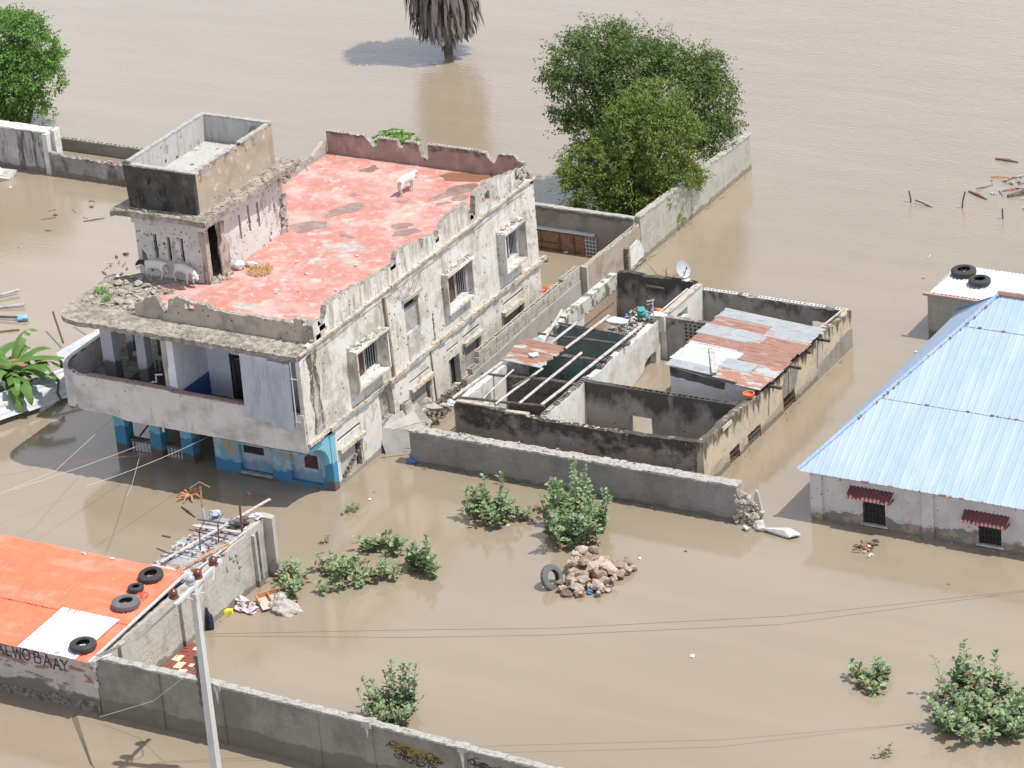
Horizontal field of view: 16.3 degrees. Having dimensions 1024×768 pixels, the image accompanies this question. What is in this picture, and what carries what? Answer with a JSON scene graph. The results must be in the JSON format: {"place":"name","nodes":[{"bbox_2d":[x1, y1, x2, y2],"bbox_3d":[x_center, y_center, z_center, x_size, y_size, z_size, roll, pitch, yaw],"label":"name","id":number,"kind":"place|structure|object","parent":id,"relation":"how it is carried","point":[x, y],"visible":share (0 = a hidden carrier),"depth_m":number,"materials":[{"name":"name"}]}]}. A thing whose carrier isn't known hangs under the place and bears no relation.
{"place":"outdoors","nodes":[
{"label":"outdoors","id":0,"kind":"place"},
{"bbox_2d":[0,0,1023,767],"bbox_3d":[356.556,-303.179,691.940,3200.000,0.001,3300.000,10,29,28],"label":"flood water","id":1,"kind":"structure","parent":0,"point":[864,118],"depth_m":112.97,"materials":[{"name":"liquid"}]},
{"bbox_2d":[0,167,16,180],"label":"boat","id":2,"kind":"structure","parent":1,"relation":"in","point":[6,174],"depth_m":137.05,"materials":[{"name":"white paint"}]},
{"bbox_2d":[0,341,33,384],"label":"banana plant","id":3,"kind":"object","parent":1,"relation":"on","point":[6,364],"visible":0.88,"depth_m":118.36,"materials":[{"name":"green plant"}]},
{"bbox_2d":[0,120,62,174],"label":"yard wall","id":4,"kind":"structure","parent":1,"relation":"in","point":[24,146],"depth_m":137.32,"materials":[{"name":"white paint"}]},
{"bbox_2d":[0,328,63,411],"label":"banana plant","id":5,"kind":"object","parent":1,"relation":"on","point":[39,370],"visible":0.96,"depth_m":117.81,"materials":[{"name":"green plant"}]},
{"bbox_2d":[0,2,70,125],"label":"broadleaf tree","id":6,"kind":"object","parent":1,"relation":"on","point":[27,59],"visible":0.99,"depth_m":140.51,"materials":[{"name":"green plant"}]},
{"bbox_2d":[0,329,99,419],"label":"metal sheet roof","id":7,"kind":"structure","parent":1,"relation":"on","point":[44,393],"depth_m":118.13,"materials":[{"name":"metal"}]},
{"bbox_2d":[48,151,125,185],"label":"yard wall","id":8,"kind":"structure","parent":1,"relation":"on","point":[80,167],"depth_m":136.15,"materials":[{"name":"concrete"}]},
{"bbox_2d":[0,534,186,713],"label":"shop","id":9,"kind":"structure","parent":1,"relation":"on","point":[53,598],"depth_m":101.15,"materials":[{"name":"paint"}]},
{"bbox_2d":[69,636,96,653],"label":"tyre","id":10,"kind":"object","parent":9,"relation":"on","point":[77,648],"visible":1,"depth_m":99.10,"materials":[{"name":"rubber"}]},
{"bbox_2d":[111,594,140,611],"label":"tyre","id":11,"kind":"object","parent":9,"relation":"on","point":[119,603],"visible":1,"depth_m":100.88,"materials":[{"name":"rubber"}]},
{"bbox_2d":[127,583,143,592],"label":"tyre","id":12,"kind":"object","parent":9,"relation":"on","point":[135,587],"visible":1,"depth_m":101.67,"materials":[{"name":"rubber"}]},
{"bbox_2d":[138,566,163,583],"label":"tyre","id":13,"kind":"object","parent":9,"relation":"on","point":[144,577],"visible":1,"depth_m":102.15,"materials":[{"name":"rubber"}]},
{"bbox_2d":[61,136,143,158],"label":"yard wall","id":14,"kind":"structure","parent":1,"relation":"in","point":[98,148],"depth_m":138.52,"materials":[{"name":"concrete"}]},
{"bbox_2d":[94,556,222,767],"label":"power pole","id":15,"kind":"object","parent":1,"relation":"in","point":[201,667],"visible":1,"depth_m":94.90,"materials":[{"name":"concrete"}]},
{"bbox_2d":[213,590,1023,633],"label":"overhead wire","id":16,"kind":"object","parent":15,"relation":"attached to","point":[611,625],"visible":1,"depth_m":94.26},
{"bbox_2d":[229,592,1019,637],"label":"overhead wire","id":17,"kind":"object","parent":15,"relation":"attached to","point":[611,632],"visible":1,"depth_m":93.93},
{"bbox_2d":[161,642,196,674],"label":"tiled sheet","id":18,"kind":"object","parent":1,"relation":"on","point":[182,660],"visible":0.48,"depth_m":101.86,"materials":[{"name":"red tile"}]},
{"bbox_2d":[177,488,203,502],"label":"dead leaf clump","id":19,"kind":"object","parent":1,"relation":"on","point":[191,493],"visible":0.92,"depth_m":111.32,"materials":[{"name":"orange plant"}]},
{"bbox_2d":[103,512,280,666],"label":"shack","id":20,"kind":"structure","parent":1,"relation":"on","point":[250,563],"depth_m":103.81,"materials":[{"name":"paint"}]},
{"bbox_2d":[153,522,246,570],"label":"roof scrap","id":21,"kind":"object","parent":20,"relation":"on","point":[206,544],"visible":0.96,"depth_m":104.17,"materials":[{"name":"grey wood"}]},
{"bbox_2d":[176,543,228,570],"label":"plank","id":22,"kind":"object","parent":20,"relation":"on","point":[199,558],"visible":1,"depth_m":103.48,"materials":[{"name":"orange wood"}]},
{"bbox_2d":[205,607,214,629],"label":"cloth","id":23,"kind":"object","parent":20,"relation":"hanging from","point":[209,621],"visible":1,"depth_m":103.37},
{"bbox_2d":[160,498,270,562],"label":"plank","id":24,"kind":"object","parent":20,"relation":"on","point":[211,532],"visible":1,"depth_m":104.62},
{"bbox_2d":[192,524,240,533],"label":"plank","id":25,"kind":"object","parent":20,"relation":"on","point":[221,529],"visible":1,"depth_m":105.04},
{"bbox_2d":[180,520,259,582],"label":"plank","id":26,"kind":"object","parent":20,"relation":"on","point":[226,546],"visible":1,"depth_m":104.11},
{"bbox_2d":[228,516,249,525],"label":"plastic bag","id":27,"kind":"object","parent":20,"relation":"on","point":[236,521],"visible":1,"depth_m":105.10,"materials":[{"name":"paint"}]},
{"bbox_2d":[232,602,262,614],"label":"cloth","id":28,"kind":"object","parent":1,"relation":"on","point":[252,608],"visible":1,"depth_m":104.37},
{"bbox_2d":[255,574,298,609],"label":"wooden drawer","id":29,"kind":"object","parent":1,"relation":"on","point":[264,598],"visible":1,"depth_m":104.77,"materials":[{"name":"orange wood"}]},
{"bbox_2d":[266,591,302,617],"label":"plastic sack","id":30,"kind":"object","parent":1,"relation":"on","point":[280,604],"visible":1,"depth_m":104.14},
{"bbox_2d":[272,556,310,597],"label":"milkweed bush","id":31,"kind":"object","parent":1,"relation":"on","point":[295,581],"visible":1,"depth_m":105.48,"materials":[{"name":"green plant"}]},
{"bbox_2d":[61,112,546,490],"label":"ruined building","id":32,"kind":"structure","parent":1,"relation":"on","point":[316,379],"depth_m":113.52,"materials":[{"name":"white paint"}]},
{"bbox_2d":[81,272,185,308],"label":"roof rubble","id":33,"kind":"object","parent":32,"relation":"on","point":[126,281],"visible":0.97,"depth_m":113.39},
{"bbox_2d":[135,258,167,278],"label":"goat","id":34,"kind":"object","parent":33,"relation":"on","point":[155,264],"visible":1,"depth_m":113.71},
{"bbox_2d":[173,263,198,283],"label":"goat","id":35,"kind":"object","parent":32,"relation":"on","point":[187,270],"visible":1,"depth_m":113.22},
{"bbox_2d":[228,353,243,398],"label":"balcony door","id":36,"kind":"structure","parent":32,"relation":"in","point":[237,362],"depth_m":112.11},
{"bbox_2d":[232,260,257,270],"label":"plastic sack","id":37,"kind":"object","parent":32,"relation":"on","point":[238,265],"visible":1,"depth_m":114.20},
{"bbox_2d":[246,262,273,275],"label":"dry weed","id":38,"kind":"object","parent":32,"relation":"on","point":[264,270],"visible":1,"depth_m":113.89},
{"bbox_2d":[337,423,366,476],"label":"blocked window","id":39,"kind":"structure","parent":32,"relation":"in","point":[346,452],"depth_m":111.51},
{"bbox_2d":[347,325,391,392],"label":"window","id":40,"kind":"structure","parent":32,"relation":"in","point":[362,355],"depth_m":111.40,"materials":[{"name":"white paint"}]},
{"bbox_2d":[396,169,417,195],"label":"goat","id":41,"kind":"object","parent":32,"relation":"on","point":[402,181],"visible":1,"depth_m":118.75},
{"bbox_2d":[402,287,422,332],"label":"window","id":42,"kind":"structure","parent":32,"relation":"in","point":[410,311],"depth_m":113.62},
{"bbox_2d":[409,371,434,408],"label":"blocked window","id":43,"kind":"structure","parent":32,"relation":"in","point":[421,390],"depth_m":114.93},
{"bbox_2d":[447,343,455,387],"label":"side doorway","id":44,"kind":"structure","parent":32,"relation":"in","point":[451,362],"depth_m":116.86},
{"bbox_2d":[441,254,475,315],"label":"window","id":45,"kind":"structure","parent":32,"relation":"in","point":[452,279],"depth_m":115.83,"materials":[{"name":"white paint"}]},
{"bbox_2d":[463,328,484,370],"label":"blocked window","id":46,"kind":"structure","parent":32,"relation":"in","point":[472,343],"depth_m":117.43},
{"bbox_2d":[496,217,528,274],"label":"window","id":47,"kind":"structure","parent":32,"relation":"in","point":[505,242],"depth_m":118.55,"materials":[{"name":"white paint"}]},
{"bbox_2d":[502,290,527,325],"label":"blocked window","id":48,"kind":"structure","parent":32,"relation":"in","point":[513,310],"depth_m":119.48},
{"bbox_2d":[87,654,561,767],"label":"boundary wall","id":49,"kind":"structure","parent":1,"relation":"on","point":[301,731],"depth_m":96.35,"materials":[{"name":"white paint"}]},
{"bbox_2d":[314,573,346,594],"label":"milkweed bush","id":50,"kind":"object","parent":1,"relation":"on","point":[325,586],"visible":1,"depth_m":105.02,"materials":[{"name":"green plant"}]},
{"bbox_2d":[309,550,368,581],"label":"milkweed bush","id":51,"kind":"object","parent":1,"relation":"on","point":[342,565],"visible":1,"depth_m":105.96,"materials":[{"name":"green plant"}]},
{"bbox_2d":[339,557,381,587],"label":"milkweed bush","id":52,"kind":"object","parent":1,"relation":"on","point":[359,578],"visible":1,"depth_m":105.39,"materials":[{"name":"green plant"}]},
{"bbox_2d":[351,529,408,555],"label":"milkweed bush","id":53,"kind":"object","parent":1,"relation":"on","point":[373,543],"visible":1,"depth_m":107.08,"materials":[{"name":"green plant"}]},
{"bbox_2d":[374,556,403,579],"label":"milkweed bush","id":54,"kind":"object","parent":1,"relation":"on","point":[382,563],"visible":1,"depth_m":105.48,"materials":[{"name":"green plant"}]},
{"bbox_2d":[355,658,424,726],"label":"milkweed bush","id":55,"kind":"object","parent":1,"relation":"on","point":[404,698],"visible":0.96,"depth_m":98.24,"materials":[{"name":"green plant"}]},
{"bbox_2d":[371,128,420,145],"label":"papaya tree","id":56,"kind":"object","parent":1,"relation":"on","point":[402,137],"visible":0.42,"depth_m":129.95,"materials":[{"name":"green plant"}]},
{"bbox_2d":[381,403,430,453],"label":"concrete slab","id":57,"kind":"structure","parent":1,"relation":"on","point":[396,441],"depth_m":113.04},
{"bbox_2d":[400,399,411,414],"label":"block stack","id":58,"kind":"object","parent":57,"relation":"on","point":[405,406],"visible":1,"depth_m":113.73,"materials":[{"name":"concrete"}]},
{"bbox_2d":[404,534,441,577],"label":"milkweed bush","id":59,"kind":"object","parent":1,"relation":"on","point":[418,561],"visible":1,"depth_m":105.45,"materials":[{"name":"green plant"}]},
{"bbox_2d":[404,0,485,54],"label":"palm tree","id":60,"kind":"object","parent":1,"relation":"on","point":[447,25],"visible":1,"depth_m":144.30,"materials":[{"name":"grey plant"}]},
{"bbox_2d":[427,384,462,422],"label":"alley rubble","id":61,"kind":"object","parent":1,"relation":"on","point":[430,413],"visible":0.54,"depth_m":115.33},
{"bbox_2d":[460,471,515,527],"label":"milkweed bush","id":62,"kind":"object","parent":1,"relation":"on","point":[481,501],"visible":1,"depth_m":108.24,"materials":[{"name":"green plant"}]},
{"bbox_2d":[460,266,582,395],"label":"block wall","id":63,"kind":"structure","parent":1,"relation":"on","point":[537,315],"depth_m":118.98,"materials":[{"name":"grey concrete"}]},
{"bbox_2d":[510,505,535,520],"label":"milkweed bush","id":64,"kind":"object","parent":1,"relation":"on","point":[520,513],"visible":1,"depth_m":108.18,"materials":[{"name":"green plant"}]},
{"bbox_2d":[531,477,570,509],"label":"milkweed bush","id":65,"kind":"object","parent":1,"relation":"on","point":[558,483],"visible":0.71,"depth_m":108.25,"materials":[{"name":"green plant"}]},
{"bbox_2d":[540,564,562,589],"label":"tyre","id":66,"kind":"object","parent":1,"relation":"on","point":[546,570],"visible":1,"depth_m":104.09,"materials":[{"name":"rubber"}]},
{"bbox_2d":[539,456,612,548],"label":"milkweed bush","id":67,"kind":"object","parent":1,"relation":"on","point":[580,508],"visible":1,"depth_m":106.76,"materials":[{"name":"green plant"}]},
{"bbox_2d":[567,567,584,576],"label":"coral rock","id":68,"kind":"object","parent":1,"relation":"on","point":[572,571],"visible":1,"depth_m":104.49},
{"bbox_2d":[566,556,585,568],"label":"coral rock","id":69,"kind":"object","parent":68,"relation":"on","point":[571,561],"visible":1,"depth_m":104.73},
{"bbox_2d":[567,581,585,591],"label":"coral rock","id":70,"kind":"object","parent":1,"relation":"on","point":[577,585],"visible":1,"depth_m":103.89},
{"bbox_2d":[535,202,634,256],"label":"yard wall","id":71,"kind":"structure","parent":1,"relation":"in","point":[581,231],"depth_m":125.92,"materials":[{"name":"concrete"}]},
{"bbox_2d":[408,426,764,524],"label":"boundary wall","id":72,"kind":"structure","parent":1,"relation":"on","point":[718,497],"depth_m":109.01,"materials":[{"name":"concrete"}]},
{"bbox_2d":[557,559,619,596],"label":"rubble","id":73,"kind":"object","parent":1,"relation":"on","point":[613,578],"visible":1,"depth_m":103.89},
{"bbox_2d":[591,570,607,578],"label":"coral rock","id":74,"kind":"object","parent":1,"relation":"on","point":[596,574],"visible":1,"depth_m":104.23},
{"bbox_2d":[586,560,599,572],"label":"coral rock","id":75,"kind":"object","parent":74,"relation":"on","point":[592,566],"visible":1,"depth_m":104.41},
{"bbox_2d":[598,561,617,573],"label":"coral rock","id":76,"kind":"object","parent":1,"relation":"on","point":[609,566],"visible":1,"depth_m":104.48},
{"bbox_2d":[580,223,646,294],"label":"yard wall","id":77,"kind":"structure","parent":1,"relation":"in","point":[624,250],"depth_m":123.49,"materials":[{"name":"concrete"}]},
{"bbox_2d":[529,12,749,191],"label":"broadleaf tree","id":78,"kind":"object","parent":1,"relation":"on","point":[600,63],"visible":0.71,"depth_m":129.07,"materials":[{"name":"green plant"}]},
{"bbox_2d":[454,270,852,476],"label":"roofless house","id":79,"kind":"structure","parent":1,"relation":"in","point":[705,424],"depth_m":113.41,"materials":[{"name":"paint"}]},
{"bbox_2d":[452,361,502,399],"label":"roof pole","id":80,"kind":"object","parent":79,"relation":"on","point":[477,380],"visible":1,"depth_m":113.54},
{"bbox_2d":[440,394,544,406],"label":"roof pole","id":81,"kind":"object","parent":79,"relation":"on","point":[490,400],"visible":1,"depth_m":112.21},
{"bbox_2d":[540,325,641,404],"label":"roof pole","id":82,"kind":"object","parent":81,"relation":"on","point":[590,365],"visible":1,"depth_m":113.78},
{"bbox_2d":[481,372,566,383],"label":"roof pole","id":83,"kind":"object","parent":79,"relation":"on","point":[523,377],"visible":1,"depth_m":113.58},
{"bbox_2d":[494,368,542,404],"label":"roof pole","id":84,"kind":"object","parent":83,"relation":"on","point":[516,388],"visible":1,"depth_m":112.76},
{"bbox_2d":[501,338,564,367],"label":"rusty roof sheets","id":85,"kind":"object","parent":84,"relation":"on","point":[521,350],"visible":1,"depth_m":114.98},
{"bbox_2d":[518,352,581,403],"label":"roof pole","id":86,"kind":"object","parent":83,"relation":"on","point":[549,378],"visible":1,"depth_m":113.11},
{"bbox_2d":[540,353,606,361],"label":"roof pole","id":87,"kind":"object","parent":79,"relation":"on","point":[581,358],"visible":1,"depth_m":114.62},
{"bbox_2d":[537,332,628,345],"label":"roof pole","id":88,"kind":"object","parent":79,"relation":"on","point":[585,339],"visible":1,"depth_m":115.84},
{"bbox_2d":[564,314,609,349],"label":"roof pole","id":89,"kind":"object","parent":88,"relation":"on","point":[586,332],"visible":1,"depth_m":116.14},
{"bbox_2d":[551,321,620,335],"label":"roof pole","id":90,"kind":"object","parent":79,"relation":"on","point":[583,327],"visible":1,"depth_m":116.61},
{"bbox_2d":[608,306,681,336],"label":"rubbish heap","id":91,"kind":"object","parent":79,"relation":"in","point":[634,318],"visible":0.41,"depth_m":118.90,"materials":[{"name":"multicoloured plastic"}]},
{"bbox_2d":[605,316,628,325],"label":"plastic sack","id":92,"kind":"object","parent":91,"relation":"on","point":[614,321],"visible":0.98,"depth_m":118.34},
{"bbox_2d":[677,260,691,281],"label":"satellite dish","id":93,"kind":"object","parent":79,"relation":"attached to","point":[683,268],"visible":1,"depth_m":119.47,"materials":[{"name":"metal"}]},
{"bbox_2d":[665,308,825,389],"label":"patchwork metal roof","id":94,"kind":"structure","parent":79,"relation":"on","point":[755,351],"depth_m":114.13,"materials":[{"name":"metal"}]},
{"bbox_2d":[709,347,716,373],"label":"plank","id":95,"kind":"object","parent":94,"relation":"on","point":[713,360],"visible":1,"depth_m":113.21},
{"bbox_2d":[748,425,759,446],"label":"window","id":96,"kind":"structure","parent":79,"relation":"in","point":[753,434],"depth_m":111.83,"materials":[{"name":"metal"}]},
{"bbox_2d":[634,132,751,258],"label":"yard wall","id":97,"kind":"structure","parent":1,"relation":"on","point":[659,225],"depth_m":128.04,"materials":[{"name":"concrete"}]},
{"bbox_2d":[754,489,762,519],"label":"plaster slab","id":98,"kind":"object","parent":1,"relation":"on","point":[757,499],"depth_m":106.89,"materials":[{"name":"grey concrete"}]},
{"bbox_2d":[752,520,764,531],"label":"rubble chunk","id":99,"kind":"object","parent":1,"relation":"on","point":[758,525],"visible":1,"depth_m":106.41,"materials":[{"name":"white paint"}]},
{"bbox_2d":[763,528,799,537],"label":"rubble chunk","id":100,"kind":"object","parent":1,"relation":"on","point":[786,532],"visible":1,"depth_m":105.94,"materials":[{"name":"white paint"}]},
{"bbox_2d":[852,539,879,551],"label":"floating debris","id":101,"kind":"object","parent":1,"relation":"on","point":[865,547],"visible":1,"depth_m":104.91,"materials":[{"name":"orange wood"}]},
{"bbox_2d":[846,656,892,697],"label":"milkweed bush","id":102,"kind":"object","parent":1,"relation":"on","point":[875,674],"visible":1,"depth_m":97.93,"materials":[{"name":"green plant"}]},
{"bbox_2d":[796,290,1023,553],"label":"blue roofed house","id":103,"kind":"structure","parent":1,"relation":"on","point":[926,440],"depth_m":105.69,"materials":[{"name":"white paint"}]},
{"bbox_2d":[845,485,893,528],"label":"window","id":104,"kind":"structure","parent":103,"relation":"in","point":[875,501],"depth_m":105.75,"materials":[{"name":"white paint"}]},
{"bbox_2d":[960,509,1009,549],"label":"window","id":105,"kind":"structure","parent":103,"relation":"in","point":[990,525],"depth_m":104.06,"materials":[{"name":"white paint"}]},
{"bbox_2d":[920,639,1023,743],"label":"milkweed bush","id":106,"kind":"object","parent":1,"relation":"on","point":[960,717],"visible":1,"depth_m":95.52,"materials":[{"name":"green plant"}]},
{"bbox_2d":[922,267,1023,335],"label":"annex","id":107,"kind":"object","parent":1,"relation":"on","point":[947,293],"visible":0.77,"depth_m":117.20,"materials":[{"name":"paint"}]},
{"bbox_2d":[951,264,976,278],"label":"tyre","id":108,"kind":"object","parent":107,"relation":"on","point":[970,271],"visible":1,"depth_m":117.80,"materials":[{"name":"rubber"}]},
{"bbox_2d":[968,274,990,286],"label":"tyre","id":109,"kind":"object","parent":107,"relation":"on","point":[979,280],"visible":1,"depth_m":117.05,"materials":[{"name":"rubber"}]},
{"bbox_2d":[976,174,1023,198],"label":"floating debris","id":110,"kind":"object","parent":1,"relation":"on","point":[1010,182],"visible":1,"depth_m":128.90,"materials":[{"name":"brown wood"}]},
{"bbox_2d":[56,175,1010,626],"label":"waterline litter","id":111,"kind":"object","parent":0,"point":[598,497],"visible":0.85,"depth_m":110.52,"materials":[{"name":"brown wood"}]},
{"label":"ground","id":112,"kind":"structure","parent":0,"visible":0},
{"bbox_2d":[538,69,716,225],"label":"broadleaf tree","id":113,"kind":"object","parent":112,"relation":"on","point":[606,190],"visible":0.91,"depth_m":126.77,"materials":[{"name":"green plant"}]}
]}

